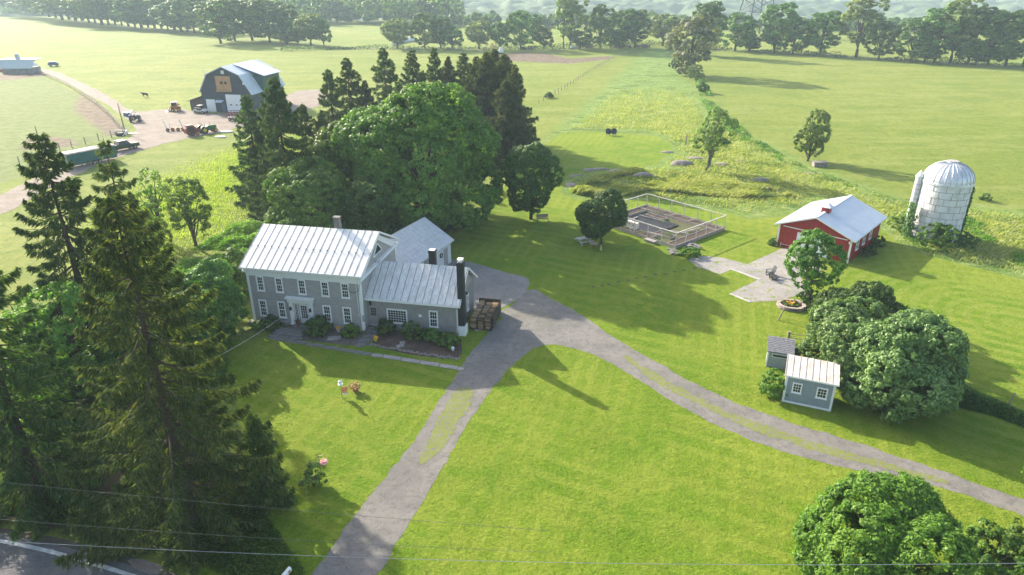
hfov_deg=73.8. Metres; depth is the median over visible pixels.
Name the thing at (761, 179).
boulder
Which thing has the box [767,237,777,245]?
shrub
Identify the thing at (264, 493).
spruce tree
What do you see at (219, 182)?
field grass
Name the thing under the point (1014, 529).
shrub
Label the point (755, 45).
field tree
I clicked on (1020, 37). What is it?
field tree
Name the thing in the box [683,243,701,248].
stone pile
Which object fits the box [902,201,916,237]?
vine
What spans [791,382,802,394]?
window
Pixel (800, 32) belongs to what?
field tree
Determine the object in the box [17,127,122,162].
wire fence
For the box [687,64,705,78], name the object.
shrub
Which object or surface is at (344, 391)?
garden flag
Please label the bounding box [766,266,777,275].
garden chair
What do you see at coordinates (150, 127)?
farm yard
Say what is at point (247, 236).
field edge brush
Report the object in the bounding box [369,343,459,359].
edging stone
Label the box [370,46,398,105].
spruce tree
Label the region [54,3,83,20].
field tree
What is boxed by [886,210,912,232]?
shrub
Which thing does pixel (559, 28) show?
field tree
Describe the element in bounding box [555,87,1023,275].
meadow grass
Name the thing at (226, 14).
field tree
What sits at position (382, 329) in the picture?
shrub
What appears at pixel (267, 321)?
shrub
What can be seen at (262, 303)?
window
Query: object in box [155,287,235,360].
hedge tree
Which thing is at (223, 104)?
door
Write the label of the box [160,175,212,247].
sapling
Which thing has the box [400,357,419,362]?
paving slab
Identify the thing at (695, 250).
shrub
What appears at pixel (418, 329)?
shrub
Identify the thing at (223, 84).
loft door
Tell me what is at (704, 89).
shrub
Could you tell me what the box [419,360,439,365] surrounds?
paving slab
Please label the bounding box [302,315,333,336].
shrub
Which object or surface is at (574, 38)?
field tree
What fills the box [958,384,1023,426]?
hedge bank
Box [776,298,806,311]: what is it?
stone flower bed
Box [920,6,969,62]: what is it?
field tree
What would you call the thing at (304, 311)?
door
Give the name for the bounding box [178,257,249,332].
hedge tree
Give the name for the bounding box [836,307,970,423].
chestnut tree
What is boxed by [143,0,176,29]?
field tree
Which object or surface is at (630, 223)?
nest box
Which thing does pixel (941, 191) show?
silo
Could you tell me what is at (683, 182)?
pond reeds
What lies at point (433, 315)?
window
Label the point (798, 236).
garage door
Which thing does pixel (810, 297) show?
shrub
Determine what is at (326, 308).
window
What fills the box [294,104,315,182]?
spruce tree
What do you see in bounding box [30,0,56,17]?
field tree
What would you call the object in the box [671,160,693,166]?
boulder
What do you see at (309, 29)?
field tree
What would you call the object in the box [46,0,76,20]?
field tree
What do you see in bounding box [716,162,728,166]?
boulder
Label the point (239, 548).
verge weeds
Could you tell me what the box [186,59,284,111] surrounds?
gambrel barn
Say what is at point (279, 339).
paving slab
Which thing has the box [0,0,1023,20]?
hills
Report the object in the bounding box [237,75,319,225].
spruce tree
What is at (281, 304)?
window
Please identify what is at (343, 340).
gravel walk
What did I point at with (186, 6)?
field tree
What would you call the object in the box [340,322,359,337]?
shrub
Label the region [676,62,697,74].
shrub
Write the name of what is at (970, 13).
field tree
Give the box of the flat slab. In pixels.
[219,130,232,132]
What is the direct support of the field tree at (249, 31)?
on the ground at (898, 126)
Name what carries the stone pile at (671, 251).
on the ground at (898, 126)
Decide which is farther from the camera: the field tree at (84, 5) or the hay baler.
the field tree at (84, 5)
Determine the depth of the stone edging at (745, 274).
76.05 m
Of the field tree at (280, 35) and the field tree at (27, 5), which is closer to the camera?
the field tree at (280, 35)
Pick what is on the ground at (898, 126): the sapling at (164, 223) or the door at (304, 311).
the sapling at (164, 223)
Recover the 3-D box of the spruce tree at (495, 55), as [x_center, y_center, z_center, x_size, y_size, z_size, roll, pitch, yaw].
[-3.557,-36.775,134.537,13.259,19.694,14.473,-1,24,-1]
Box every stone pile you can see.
[667,248,677,254]
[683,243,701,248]
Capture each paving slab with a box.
[269,337,288,341]
[287,339,307,344]
[307,342,324,347]
[323,345,339,349]
[327,336,340,339]
[356,343,365,346]
[358,338,370,341]
[363,333,375,337]
[371,353,382,357]
[381,354,400,359]
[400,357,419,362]
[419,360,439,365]
[438,364,457,368]
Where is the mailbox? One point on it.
(288, 570)
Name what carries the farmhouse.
on the ground at (898, 126)
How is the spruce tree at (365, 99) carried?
on the ground at (898, 126)
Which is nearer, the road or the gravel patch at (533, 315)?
the road
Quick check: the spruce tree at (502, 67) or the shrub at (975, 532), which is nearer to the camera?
the shrub at (975, 532)
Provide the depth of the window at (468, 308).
65.53 m
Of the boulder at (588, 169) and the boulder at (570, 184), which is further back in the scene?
the boulder at (588, 169)
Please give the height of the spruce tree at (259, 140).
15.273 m
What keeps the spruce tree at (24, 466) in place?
on the ground at (898, 126)
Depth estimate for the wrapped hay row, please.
357.15 m
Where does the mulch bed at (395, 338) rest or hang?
on the ground at (898, 126)
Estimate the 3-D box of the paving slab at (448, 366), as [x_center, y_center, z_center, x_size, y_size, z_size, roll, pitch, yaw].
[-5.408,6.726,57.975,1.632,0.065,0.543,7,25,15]
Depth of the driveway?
49.02 m
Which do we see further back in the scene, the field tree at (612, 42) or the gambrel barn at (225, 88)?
the field tree at (612, 42)
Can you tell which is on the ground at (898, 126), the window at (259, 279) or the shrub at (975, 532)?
the shrub at (975, 532)
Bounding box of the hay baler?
[183,124,200,135]
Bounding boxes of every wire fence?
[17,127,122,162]
[36,69,122,131]
[354,44,646,49]
[540,47,642,100]
[712,49,1022,67]
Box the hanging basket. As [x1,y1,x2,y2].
[320,458,327,465]
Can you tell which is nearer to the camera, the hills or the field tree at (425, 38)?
the field tree at (425, 38)
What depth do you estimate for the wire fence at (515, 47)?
319.62 m
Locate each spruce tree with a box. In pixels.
[0,266,115,544]
[11,127,154,389]
[51,187,283,574]
[87,139,191,337]
[224,94,273,215]
[233,414,298,524]
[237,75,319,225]
[248,107,293,212]
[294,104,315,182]
[311,67,349,138]
[311,112,348,181]
[327,58,364,121]
[351,80,379,164]
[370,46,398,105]
[387,80,426,154]
[399,48,439,123]
[425,48,448,136]
[440,56,463,138]
[447,51,473,141]
[452,56,490,136]
[459,52,503,141]
[470,53,540,139]
[479,80,535,167]
[488,49,524,106]
[492,64,539,162]
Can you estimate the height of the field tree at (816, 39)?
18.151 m
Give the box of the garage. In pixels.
[391,217,453,265]
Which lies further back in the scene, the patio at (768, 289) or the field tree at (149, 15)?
the field tree at (149, 15)
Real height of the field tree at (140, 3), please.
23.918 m
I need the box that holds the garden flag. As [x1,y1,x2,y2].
[341,387,347,394]
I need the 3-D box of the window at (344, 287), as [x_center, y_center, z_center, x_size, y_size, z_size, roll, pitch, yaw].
[-15.194,0.306,62.109,0.880,1.565,0.140,5,25,10]
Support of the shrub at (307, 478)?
on the ground at (898, 126)
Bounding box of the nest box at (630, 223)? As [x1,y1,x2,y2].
[626,220,638,229]
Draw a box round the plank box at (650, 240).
[644,237,656,244]
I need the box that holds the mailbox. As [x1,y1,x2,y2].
[282,567,291,574]
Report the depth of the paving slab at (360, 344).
61.36 m
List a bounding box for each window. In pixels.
[255,276,265,291]
[258,299,267,316]
[274,277,283,293]
[277,301,286,318]
[297,279,306,295]
[320,281,329,297]
[322,305,331,322]
[340,283,350,298]
[342,307,351,323]
[373,243,381,257]
[386,308,407,324]
[429,310,438,327]
[467,293,469,311]
[772,353,786,358]
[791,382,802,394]
[815,387,828,400]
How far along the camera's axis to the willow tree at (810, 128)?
120.69 m
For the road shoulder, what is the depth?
39.81 m
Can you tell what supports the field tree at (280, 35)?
on the ground at (898, 126)
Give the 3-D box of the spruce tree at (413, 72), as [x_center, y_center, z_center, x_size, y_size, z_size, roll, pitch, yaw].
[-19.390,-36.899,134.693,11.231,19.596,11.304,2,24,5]
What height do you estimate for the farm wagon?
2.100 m
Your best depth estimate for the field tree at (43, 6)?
545.52 m
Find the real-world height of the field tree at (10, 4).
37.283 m
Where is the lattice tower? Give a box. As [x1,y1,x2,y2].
[732,0,775,33]
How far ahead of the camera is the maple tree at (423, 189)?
82.19 m
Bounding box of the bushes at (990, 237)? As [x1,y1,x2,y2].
[900,216,1023,266]
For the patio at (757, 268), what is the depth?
78.75 m
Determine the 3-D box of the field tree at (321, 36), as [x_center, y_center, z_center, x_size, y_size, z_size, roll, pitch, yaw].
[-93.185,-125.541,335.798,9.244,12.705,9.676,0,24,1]
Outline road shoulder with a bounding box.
[0,528,177,574]
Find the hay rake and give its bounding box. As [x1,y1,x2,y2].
[163,120,185,131]
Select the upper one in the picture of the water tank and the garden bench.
the water tank
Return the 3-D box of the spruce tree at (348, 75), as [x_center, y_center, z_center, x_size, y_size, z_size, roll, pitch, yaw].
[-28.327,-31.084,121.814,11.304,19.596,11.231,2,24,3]
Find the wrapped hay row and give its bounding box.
[391,37,414,45]
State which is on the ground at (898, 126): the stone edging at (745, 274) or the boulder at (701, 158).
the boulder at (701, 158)
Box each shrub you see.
[249,320,263,329]
[259,314,281,330]
[297,460,327,492]
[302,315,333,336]
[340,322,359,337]
[374,317,395,334]
[399,320,424,339]
[422,327,442,342]
[437,332,461,348]
[544,92,553,97]
[668,57,681,68]
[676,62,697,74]
[678,246,701,258]
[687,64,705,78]
[696,81,709,91]
[757,368,787,398]
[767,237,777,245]
[795,287,819,304]
[795,343,815,357]
[859,245,877,257]
[868,235,886,247]
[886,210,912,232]
[897,215,919,231]
[914,222,959,250]
[949,517,1023,574]
[951,231,981,248]
[979,193,992,200]
[980,517,1023,574]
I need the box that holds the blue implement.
[123,109,132,116]
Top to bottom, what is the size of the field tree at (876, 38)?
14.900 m
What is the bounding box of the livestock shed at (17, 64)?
[0,54,41,73]
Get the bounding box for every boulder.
[565,182,575,186]
[582,168,595,171]
[592,168,609,169]
[633,172,652,176]
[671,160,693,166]
[685,157,704,159]
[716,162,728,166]
[751,177,768,182]
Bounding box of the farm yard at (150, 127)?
[0,69,326,213]
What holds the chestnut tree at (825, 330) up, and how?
on the ground at (898, 126)
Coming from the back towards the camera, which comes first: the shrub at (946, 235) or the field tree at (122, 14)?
the field tree at (122, 14)
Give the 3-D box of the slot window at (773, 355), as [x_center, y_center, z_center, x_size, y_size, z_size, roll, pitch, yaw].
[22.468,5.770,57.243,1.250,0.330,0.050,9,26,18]
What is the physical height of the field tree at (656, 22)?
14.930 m
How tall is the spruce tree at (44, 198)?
21.419 m
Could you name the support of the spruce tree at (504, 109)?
on the ground at (898, 126)
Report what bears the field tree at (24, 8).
on the ground at (898, 126)
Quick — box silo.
[903,159,975,242]
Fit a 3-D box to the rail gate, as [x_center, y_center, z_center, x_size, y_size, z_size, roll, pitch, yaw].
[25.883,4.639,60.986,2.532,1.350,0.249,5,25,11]
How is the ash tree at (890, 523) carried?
on the ground at (898, 126)
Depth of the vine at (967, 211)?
84.17 m
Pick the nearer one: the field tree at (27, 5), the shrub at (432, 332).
the shrub at (432, 332)
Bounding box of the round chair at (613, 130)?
[611,128,616,134]
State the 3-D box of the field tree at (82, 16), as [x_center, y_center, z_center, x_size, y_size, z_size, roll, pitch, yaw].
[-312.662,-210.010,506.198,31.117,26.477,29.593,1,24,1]
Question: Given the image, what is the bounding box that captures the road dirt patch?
[128,558,162,573]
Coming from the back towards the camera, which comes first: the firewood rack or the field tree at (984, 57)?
the field tree at (984, 57)
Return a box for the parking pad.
[447,260,528,309]
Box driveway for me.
[312,289,1023,574]
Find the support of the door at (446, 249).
in the garage
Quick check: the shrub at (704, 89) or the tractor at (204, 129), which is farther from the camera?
the shrub at (704, 89)
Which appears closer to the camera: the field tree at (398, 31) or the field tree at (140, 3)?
the field tree at (398, 31)
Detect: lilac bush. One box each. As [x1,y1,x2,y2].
[810,280,910,322]
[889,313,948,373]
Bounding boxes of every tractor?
[128,112,140,121]
[197,122,217,133]
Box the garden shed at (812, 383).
[781,354,839,410]
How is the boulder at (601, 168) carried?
on the ground at (898, 126)
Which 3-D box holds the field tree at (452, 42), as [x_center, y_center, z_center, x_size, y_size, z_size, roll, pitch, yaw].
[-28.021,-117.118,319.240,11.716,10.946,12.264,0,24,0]
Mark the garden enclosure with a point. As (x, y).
(670, 229)
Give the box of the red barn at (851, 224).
[774,195,886,262]
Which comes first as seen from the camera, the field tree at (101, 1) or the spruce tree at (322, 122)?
the spruce tree at (322, 122)
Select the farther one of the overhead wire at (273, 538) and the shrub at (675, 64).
the shrub at (675, 64)
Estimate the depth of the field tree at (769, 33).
298.90 m
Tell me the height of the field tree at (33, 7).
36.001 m
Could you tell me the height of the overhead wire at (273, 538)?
0.315 m
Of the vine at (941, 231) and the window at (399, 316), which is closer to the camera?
the window at (399, 316)
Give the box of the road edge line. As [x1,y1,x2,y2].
[0,539,134,574]
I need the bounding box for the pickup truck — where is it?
[114,139,139,152]
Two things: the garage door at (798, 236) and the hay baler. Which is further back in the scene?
the hay baler
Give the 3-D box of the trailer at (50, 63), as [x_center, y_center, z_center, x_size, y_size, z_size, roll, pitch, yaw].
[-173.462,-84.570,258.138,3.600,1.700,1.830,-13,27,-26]
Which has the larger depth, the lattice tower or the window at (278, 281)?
the lattice tower
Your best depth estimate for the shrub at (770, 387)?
53.30 m
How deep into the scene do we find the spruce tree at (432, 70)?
135.27 m
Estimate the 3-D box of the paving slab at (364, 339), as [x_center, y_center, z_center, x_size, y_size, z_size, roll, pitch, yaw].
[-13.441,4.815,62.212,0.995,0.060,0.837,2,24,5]
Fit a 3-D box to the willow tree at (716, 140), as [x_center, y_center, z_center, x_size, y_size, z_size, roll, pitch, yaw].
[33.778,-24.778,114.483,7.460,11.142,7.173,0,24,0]
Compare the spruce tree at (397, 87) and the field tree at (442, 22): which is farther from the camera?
the field tree at (442, 22)
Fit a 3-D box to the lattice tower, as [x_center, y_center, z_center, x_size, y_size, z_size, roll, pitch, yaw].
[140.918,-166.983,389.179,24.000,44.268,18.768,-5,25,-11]
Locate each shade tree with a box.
[497,141,564,219]
[574,187,628,244]
[783,227,848,302]
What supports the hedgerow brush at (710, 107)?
on the ground at (898, 126)
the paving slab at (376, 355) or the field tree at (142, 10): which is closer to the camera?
the paving slab at (376, 355)
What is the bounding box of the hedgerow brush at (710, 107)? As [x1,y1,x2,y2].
[694,77,853,186]
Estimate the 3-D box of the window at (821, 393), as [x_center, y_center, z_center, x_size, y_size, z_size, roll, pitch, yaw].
[23.457,8.033,51.673,0.850,0.970,0.100,10,26,21]
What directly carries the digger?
on the ground at (898, 126)
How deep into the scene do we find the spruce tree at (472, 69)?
128.16 m
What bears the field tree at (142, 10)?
on the ground at (898, 126)
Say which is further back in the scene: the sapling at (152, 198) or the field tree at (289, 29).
the field tree at (289, 29)
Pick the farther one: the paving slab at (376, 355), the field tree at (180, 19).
the field tree at (180, 19)
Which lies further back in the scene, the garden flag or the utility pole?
the utility pole
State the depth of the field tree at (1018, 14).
250.38 m
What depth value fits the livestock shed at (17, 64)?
237.85 m
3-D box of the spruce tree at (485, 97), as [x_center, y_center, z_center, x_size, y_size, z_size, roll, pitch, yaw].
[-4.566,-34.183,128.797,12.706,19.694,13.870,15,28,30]
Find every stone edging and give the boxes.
[730,269,759,279]
[730,293,750,301]
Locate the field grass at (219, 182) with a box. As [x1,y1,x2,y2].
[59,134,299,291]
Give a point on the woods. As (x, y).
(351, 10)
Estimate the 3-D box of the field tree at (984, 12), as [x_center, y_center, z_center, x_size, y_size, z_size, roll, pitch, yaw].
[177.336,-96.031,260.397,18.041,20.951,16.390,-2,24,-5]
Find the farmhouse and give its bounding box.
[238,215,477,340]
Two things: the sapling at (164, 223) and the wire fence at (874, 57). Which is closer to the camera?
the sapling at (164, 223)
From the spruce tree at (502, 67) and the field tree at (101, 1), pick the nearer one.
the spruce tree at (502, 67)
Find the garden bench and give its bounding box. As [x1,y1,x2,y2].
[536,214,548,221]
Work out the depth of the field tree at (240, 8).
356.04 m
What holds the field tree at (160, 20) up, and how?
on the ground at (898, 126)
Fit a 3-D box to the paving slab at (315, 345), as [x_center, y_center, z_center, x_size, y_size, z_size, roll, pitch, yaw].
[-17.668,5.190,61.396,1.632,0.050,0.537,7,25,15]
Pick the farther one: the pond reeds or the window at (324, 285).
the pond reeds
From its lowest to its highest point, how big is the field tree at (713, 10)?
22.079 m
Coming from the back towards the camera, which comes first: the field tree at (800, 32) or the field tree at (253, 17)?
the field tree at (253, 17)
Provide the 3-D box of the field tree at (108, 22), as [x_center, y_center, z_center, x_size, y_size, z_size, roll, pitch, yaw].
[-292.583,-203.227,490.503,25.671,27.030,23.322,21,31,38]
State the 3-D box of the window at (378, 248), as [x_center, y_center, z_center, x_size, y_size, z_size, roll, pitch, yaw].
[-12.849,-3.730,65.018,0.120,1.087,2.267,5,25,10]
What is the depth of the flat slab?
146.41 m
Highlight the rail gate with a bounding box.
[787,331,805,339]
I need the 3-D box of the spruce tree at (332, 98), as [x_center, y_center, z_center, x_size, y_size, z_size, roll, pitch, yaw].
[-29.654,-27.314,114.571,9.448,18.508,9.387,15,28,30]
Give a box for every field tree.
[7,0,30,10]
[12,0,36,12]
[16,0,43,14]
[20,0,50,16]
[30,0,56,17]
[34,2,71,19]
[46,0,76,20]
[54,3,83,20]
[58,0,89,22]
[66,0,105,24]
[66,3,95,22]
[86,0,118,24]
[89,1,115,24]
[97,0,122,24]
[103,0,136,26]
[107,0,136,26]
[108,0,146,27]
[124,0,149,27]
[126,0,159,28]
[131,0,162,28]
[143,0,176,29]
[146,0,173,29]
[150,2,192,31]
[159,0,191,31]
[167,0,210,32]
[178,0,215,31]
[193,0,239,43]
[206,0,248,40]
[231,0,266,40]
[241,0,288,41]
[264,4,298,42]
[270,26,299,44]
[283,19,306,44]
[292,13,324,44]
[313,19,331,45]
[379,17,409,48]
[408,11,440,47]
[427,17,452,48]
[440,25,463,47]
[464,20,492,48]
[490,21,509,46]
[501,10,542,48]
[534,27,553,47]
[554,0,574,48]
[555,0,589,48]
[566,30,592,48]
[583,4,617,48]
[604,29,619,46]
[613,29,626,46]
[614,8,637,44]
[625,9,651,47]
[647,13,681,45]
[664,12,720,74]
[692,0,727,54]
[714,12,759,50]
[736,33,761,51]
[760,2,800,52]
[775,16,812,53]
[808,10,846,52]
[840,0,890,56]
[861,21,901,58]
[887,18,943,61]
[911,40,941,62]
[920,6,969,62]
[936,0,988,62]
[950,6,1001,63]
[961,41,994,64]
[968,9,1021,64]
[989,9,1023,65]
[1005,21,1023,66]
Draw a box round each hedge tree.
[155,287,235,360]
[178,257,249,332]
[214,247,248,298]
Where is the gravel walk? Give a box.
[270,326,371,344]
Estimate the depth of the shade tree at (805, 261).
65.71 m
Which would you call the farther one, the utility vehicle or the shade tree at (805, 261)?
the utility vehicle
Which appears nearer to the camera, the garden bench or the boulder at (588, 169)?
the garden bench
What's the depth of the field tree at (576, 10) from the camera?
312.89 m
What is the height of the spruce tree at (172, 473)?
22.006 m
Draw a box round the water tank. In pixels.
[114,130,127,135]
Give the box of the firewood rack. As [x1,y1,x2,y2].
[469,298,500,330]
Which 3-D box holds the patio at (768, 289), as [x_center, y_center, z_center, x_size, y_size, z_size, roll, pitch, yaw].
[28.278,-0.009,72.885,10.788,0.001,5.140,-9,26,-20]
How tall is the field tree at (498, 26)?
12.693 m
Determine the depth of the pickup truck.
130.70 m
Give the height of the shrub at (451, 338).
1.336 m
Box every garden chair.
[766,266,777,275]
[766,271,779,280]
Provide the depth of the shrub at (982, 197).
101.34 m
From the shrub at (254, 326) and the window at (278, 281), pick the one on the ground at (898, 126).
the shrub at (254, 326)
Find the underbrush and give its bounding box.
[1,326,231,447]
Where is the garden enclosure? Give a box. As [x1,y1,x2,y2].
[601,194,726,248]
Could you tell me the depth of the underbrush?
52.52 m
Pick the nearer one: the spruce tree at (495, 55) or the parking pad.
the parking pad
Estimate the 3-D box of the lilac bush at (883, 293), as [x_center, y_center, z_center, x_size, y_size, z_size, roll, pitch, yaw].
[32.143,1.956,62.520,8.474,5.179,7.252,-12,27,-24]
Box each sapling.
[135,167,172,231]
[136,202,173,247]
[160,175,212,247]
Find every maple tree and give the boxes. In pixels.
[0,280,136,400]
[72,323,181,407]
[261,156,360,228]
[303,119,402,211]
[327,80,505,232]
[328,174,402,234]
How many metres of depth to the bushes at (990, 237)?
86.12 m
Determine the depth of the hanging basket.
44.08 m
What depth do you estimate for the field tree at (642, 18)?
322.56 m
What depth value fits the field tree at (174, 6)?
407.90 m
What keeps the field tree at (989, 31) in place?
on the ground at (898, 126)
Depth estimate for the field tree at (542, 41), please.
318.29 m
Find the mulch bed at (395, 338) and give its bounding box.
[372,330,461,357]
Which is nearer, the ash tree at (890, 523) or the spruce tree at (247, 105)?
the ash tree at (890, 523)
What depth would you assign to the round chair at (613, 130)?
143.98 m
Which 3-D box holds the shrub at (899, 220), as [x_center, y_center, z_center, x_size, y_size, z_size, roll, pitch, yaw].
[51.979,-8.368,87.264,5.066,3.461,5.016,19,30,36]
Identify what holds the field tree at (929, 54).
on the ground at (898, 126)
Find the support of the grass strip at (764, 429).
on the driveway
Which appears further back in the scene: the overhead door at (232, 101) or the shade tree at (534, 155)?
the overhead door at (232, 101)
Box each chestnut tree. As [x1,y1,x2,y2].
[794,295,904,390]
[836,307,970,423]
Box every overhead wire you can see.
[2,519,535,551]
[3,482,548,530]
[4,541,1023,564]
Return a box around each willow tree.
[690,106,738,170]
[792,108,832,160]
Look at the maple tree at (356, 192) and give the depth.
79.52 m
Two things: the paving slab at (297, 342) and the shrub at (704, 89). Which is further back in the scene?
the shrub at (704, 89)
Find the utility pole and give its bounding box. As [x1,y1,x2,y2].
[117,103,124,131]
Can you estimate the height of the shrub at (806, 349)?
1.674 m
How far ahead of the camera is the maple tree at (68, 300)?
50.58 m
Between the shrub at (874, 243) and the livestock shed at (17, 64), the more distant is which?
the livestock shed at (17, 64)
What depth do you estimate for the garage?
75.47 m
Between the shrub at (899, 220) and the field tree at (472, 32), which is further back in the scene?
the field tree at (472, 32)
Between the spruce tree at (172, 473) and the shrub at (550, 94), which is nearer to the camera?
the spruce tree at (172, 473)
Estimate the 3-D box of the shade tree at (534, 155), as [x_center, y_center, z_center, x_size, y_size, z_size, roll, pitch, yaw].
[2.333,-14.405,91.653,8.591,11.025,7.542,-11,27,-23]
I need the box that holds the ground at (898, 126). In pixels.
[0,16,1023,574]
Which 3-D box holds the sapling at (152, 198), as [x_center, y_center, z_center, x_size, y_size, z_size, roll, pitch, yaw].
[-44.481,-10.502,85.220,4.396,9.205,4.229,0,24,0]
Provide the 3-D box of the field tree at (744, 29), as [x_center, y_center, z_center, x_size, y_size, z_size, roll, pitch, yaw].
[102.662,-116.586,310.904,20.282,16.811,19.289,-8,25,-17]
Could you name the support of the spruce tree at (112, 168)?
on the ground at (898, 126)
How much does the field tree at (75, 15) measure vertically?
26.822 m
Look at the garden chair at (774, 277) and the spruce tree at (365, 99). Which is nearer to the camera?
the garden chair at (774, 277)
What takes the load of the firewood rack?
on the ground at (898, 126)
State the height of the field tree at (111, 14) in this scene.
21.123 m
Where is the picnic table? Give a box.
[575,236,592,244]
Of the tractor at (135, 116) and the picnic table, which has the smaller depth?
the picnic table
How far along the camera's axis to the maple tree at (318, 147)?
86.11 m
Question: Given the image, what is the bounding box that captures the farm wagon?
[226,110,245,120]
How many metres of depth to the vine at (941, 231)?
83.74 m
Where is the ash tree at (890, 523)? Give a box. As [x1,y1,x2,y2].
[791,468,980,574]
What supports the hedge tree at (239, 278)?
on the ground at (898, 126)
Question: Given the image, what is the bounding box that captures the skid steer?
[165,101,180,111]
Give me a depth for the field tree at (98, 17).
479.77 m
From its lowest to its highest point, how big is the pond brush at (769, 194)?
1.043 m
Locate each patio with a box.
[688,248,816,279]
[731,272,803,301]
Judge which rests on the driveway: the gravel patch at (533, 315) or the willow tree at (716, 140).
the gravel patch at (533, 315)
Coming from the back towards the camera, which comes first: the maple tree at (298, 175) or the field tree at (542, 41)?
the field tree at (542, 41)
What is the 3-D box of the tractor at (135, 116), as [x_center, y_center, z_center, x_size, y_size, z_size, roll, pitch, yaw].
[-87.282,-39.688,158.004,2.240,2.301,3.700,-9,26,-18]
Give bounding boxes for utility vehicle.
[193,105,207,113]
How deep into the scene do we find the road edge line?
39.18 m
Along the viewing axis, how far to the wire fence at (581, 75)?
223.10 m
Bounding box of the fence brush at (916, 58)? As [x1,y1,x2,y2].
[280,39,1021,66]
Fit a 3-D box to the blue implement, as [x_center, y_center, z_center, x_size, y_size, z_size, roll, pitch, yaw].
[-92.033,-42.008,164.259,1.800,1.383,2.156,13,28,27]
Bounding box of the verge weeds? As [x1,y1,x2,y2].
[0,440,304,574]
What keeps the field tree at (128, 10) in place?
on the ground at (898, 126)
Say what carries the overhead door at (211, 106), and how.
in the gambrel barn at (225, 88)
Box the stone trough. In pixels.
[812,161,827,166]
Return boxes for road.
[0,533,158,574]
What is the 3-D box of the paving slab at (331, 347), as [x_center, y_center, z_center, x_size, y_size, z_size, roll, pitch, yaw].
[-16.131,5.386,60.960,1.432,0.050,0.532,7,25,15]
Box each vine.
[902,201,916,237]
[931,224,951,243]
[960,187,975,236]
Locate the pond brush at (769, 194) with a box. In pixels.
[581,169,794,198]
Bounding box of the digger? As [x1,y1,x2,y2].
[487,43,503,53]
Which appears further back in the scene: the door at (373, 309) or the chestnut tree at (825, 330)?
the door at (373, 309)
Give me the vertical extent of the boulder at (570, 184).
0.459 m
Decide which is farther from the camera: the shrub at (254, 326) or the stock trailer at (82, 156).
the stock trailer at (82, 156)
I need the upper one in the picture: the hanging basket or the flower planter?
the flower planter
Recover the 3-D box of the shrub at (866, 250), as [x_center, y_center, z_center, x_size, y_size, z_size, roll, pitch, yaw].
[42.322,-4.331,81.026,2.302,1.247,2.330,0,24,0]
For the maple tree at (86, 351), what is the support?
on the ground at (898, 126)
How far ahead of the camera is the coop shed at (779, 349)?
57.52 m
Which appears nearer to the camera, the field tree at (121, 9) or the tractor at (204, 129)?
the tractor at (204, 129)
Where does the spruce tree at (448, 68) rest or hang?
on the ground at (898, 126)
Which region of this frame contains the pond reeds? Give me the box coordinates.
[569,166,799,198]
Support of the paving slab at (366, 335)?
on the ground at (898, 126)
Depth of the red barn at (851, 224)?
82.01 m
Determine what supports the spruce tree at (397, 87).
on the ground at (898, 126)
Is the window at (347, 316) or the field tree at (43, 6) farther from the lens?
the field tree at (43, 6)
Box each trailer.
[47,61,58,66]
[60,143,120,168]
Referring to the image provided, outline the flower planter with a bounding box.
[349,381,360,391]
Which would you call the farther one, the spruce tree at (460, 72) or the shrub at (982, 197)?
the spruce tree at (460, 72)
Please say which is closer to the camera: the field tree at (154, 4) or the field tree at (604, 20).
the field tree at (604, 20)
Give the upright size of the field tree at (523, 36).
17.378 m
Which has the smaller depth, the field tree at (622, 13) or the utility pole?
the utility pole
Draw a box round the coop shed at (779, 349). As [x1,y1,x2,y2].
[765,335,794,369]
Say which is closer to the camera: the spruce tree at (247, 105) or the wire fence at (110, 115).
the spruce tree at (247, 105)
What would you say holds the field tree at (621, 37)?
on the ground at (898, 126)
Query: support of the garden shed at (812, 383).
on the ground at (898, 126)
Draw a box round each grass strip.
[419,387,473,463]
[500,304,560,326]
[623,355,948,483]
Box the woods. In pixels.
[0,0,994,30]
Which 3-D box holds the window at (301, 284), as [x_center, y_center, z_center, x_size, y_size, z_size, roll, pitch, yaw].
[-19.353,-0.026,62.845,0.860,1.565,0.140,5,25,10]
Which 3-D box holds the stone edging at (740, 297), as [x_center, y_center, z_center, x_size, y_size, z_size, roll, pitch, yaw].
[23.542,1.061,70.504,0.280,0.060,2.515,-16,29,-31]
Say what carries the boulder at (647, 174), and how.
on the ground at (898, 126)
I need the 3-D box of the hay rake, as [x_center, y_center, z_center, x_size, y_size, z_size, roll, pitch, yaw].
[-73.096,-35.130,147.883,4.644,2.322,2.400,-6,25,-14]
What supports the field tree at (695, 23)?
on the ground at (898, 126)
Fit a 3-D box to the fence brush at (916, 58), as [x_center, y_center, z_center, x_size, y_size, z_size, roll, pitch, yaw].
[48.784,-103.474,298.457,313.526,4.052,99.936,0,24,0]
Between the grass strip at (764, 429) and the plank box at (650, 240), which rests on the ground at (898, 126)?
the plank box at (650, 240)
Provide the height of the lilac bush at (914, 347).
5.237 m
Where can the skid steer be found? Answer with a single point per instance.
(174, 106)
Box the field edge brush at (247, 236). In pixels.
[170,217,275,282]
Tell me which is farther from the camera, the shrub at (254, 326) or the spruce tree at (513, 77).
the spruce tree at (513, 77)
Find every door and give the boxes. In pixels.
[206,99,216,111]
[214,76,231,91]
[221,103,226,111]
[225,94,241,111]
[299,304,309,322]
[369,305,378,324]
[444,247,447,265]
[796,232,826,257]
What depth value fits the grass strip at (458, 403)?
50.78 m

